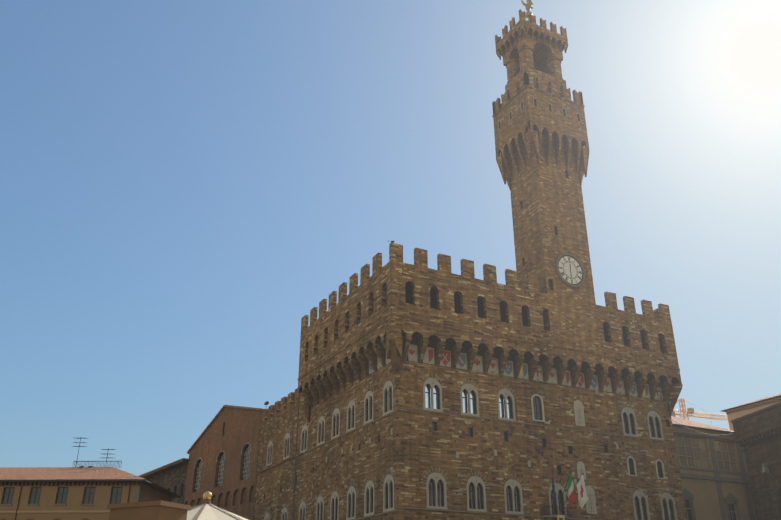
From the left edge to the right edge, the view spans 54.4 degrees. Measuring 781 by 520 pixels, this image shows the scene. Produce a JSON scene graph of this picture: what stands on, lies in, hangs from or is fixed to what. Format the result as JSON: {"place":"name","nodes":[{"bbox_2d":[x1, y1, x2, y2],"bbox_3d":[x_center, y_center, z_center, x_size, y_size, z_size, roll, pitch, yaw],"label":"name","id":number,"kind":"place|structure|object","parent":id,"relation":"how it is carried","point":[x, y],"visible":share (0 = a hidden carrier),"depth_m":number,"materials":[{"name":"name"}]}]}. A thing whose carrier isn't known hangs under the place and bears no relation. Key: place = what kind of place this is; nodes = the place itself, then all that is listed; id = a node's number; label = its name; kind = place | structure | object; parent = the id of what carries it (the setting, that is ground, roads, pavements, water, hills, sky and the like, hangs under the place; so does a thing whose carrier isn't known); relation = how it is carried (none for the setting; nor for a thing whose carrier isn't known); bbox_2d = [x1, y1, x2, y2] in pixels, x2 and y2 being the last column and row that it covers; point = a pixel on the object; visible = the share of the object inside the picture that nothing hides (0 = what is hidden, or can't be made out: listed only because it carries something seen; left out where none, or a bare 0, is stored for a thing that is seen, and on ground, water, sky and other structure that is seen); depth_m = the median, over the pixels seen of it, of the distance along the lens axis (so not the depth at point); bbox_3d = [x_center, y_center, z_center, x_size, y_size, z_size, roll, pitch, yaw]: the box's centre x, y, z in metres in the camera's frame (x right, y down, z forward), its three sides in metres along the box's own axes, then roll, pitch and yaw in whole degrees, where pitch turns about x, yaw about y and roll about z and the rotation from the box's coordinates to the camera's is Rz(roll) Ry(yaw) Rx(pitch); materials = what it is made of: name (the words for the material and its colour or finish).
{"place":"outdoors","nodes":[
{"label":"outdoors","id":0,"kind":"place"},
{"bbox_2d":[184,405,263,519],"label":"building","id":1,"kind":"structure","parent":0,"point":[222,451],"depth_m":138.69,"materials":[{"name":"brown brick"}]},
{"bbox_2d":[252,388,309,519],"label":"building","id":2,"kind":"structure","parent":0,"point":[281,470],"depth_m":118.19,"materials":[{"name":"brown stone"}]},
{"bbox_2d":[0,0,780,475],"label":"sky","id":3,"kind":"structure","parent":0,"point":[183,182],"materials":[{"name":"blue"}]},
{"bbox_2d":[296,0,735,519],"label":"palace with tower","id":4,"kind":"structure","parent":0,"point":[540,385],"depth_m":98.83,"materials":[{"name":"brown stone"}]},
{"bbox_2d":[671,416,757,519],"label":"building","id":5,"kind":"structure","parent":0,"point":[715,476],"depth_m":116.87,"materials":[{"name":"beige paint"}]},
{"bbox_2d":[692,0,780,132],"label":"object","id":6,"kind":"object","parent":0,"point":[736,57],"visible":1,"depth_m":0.19,"materials":[{"name":"white"}]},
{"label":"piazza ground","id":7,"kind":"structure","parent":0,"visible":0},
{"bbox_2d":[0,438,180,519],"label":"ochre palazzo","id":8,"kind":"structure","parent":7,"relation":"on","point":[82,492],"depth_m":109.30,"materials":[{"name":"paint"}]},
{"bbox_2d":[107,500,191,519],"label":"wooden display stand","id":9,"kind":"object","parent":7,"relation":"on","point":[156,510],"depth_m":8.56,"materials":[{"name":"wood"}]},
{"bbox_2d":[139,458,188,503],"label":"stone wing","id":10,"kind":"structure","parent":7,"relation":"on","point":[172,477],"depth_m":154.96,"materials":[{"name":"grey stone"}]},
{"bbox_2d":[187,491,248,519],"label":"market umbrella","id":11,"kind":"object","parent":7,"relation":"on","point":[206,509],"depth_m":11.32,"materials":[{"name":"fabric"}]},
{"bbox_2d":[671,398,727,424],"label":"tower crane","id":12,"kind":"object","parent":7,"relation":"on","point":[689,411],"depth_m":223.96,"materials":[{"name":"orange"}]},
{"bbox_2d":[731,402,780,519],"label":"building","id":13,"kind":"structure","parent":7,"relation":"on","point":[758,435],"depth_m":110.66,"materials":[{"name":"stone"}]},
{"bbox_2d":[721,394,780,430],"bbox_3d":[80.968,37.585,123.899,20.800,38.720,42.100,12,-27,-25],"label":"roof eave","id":14,"kind":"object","parent":13,"relation":"attached to","point":[735,412],"depth_m":138.88,"materials":[{"name":"paint"}]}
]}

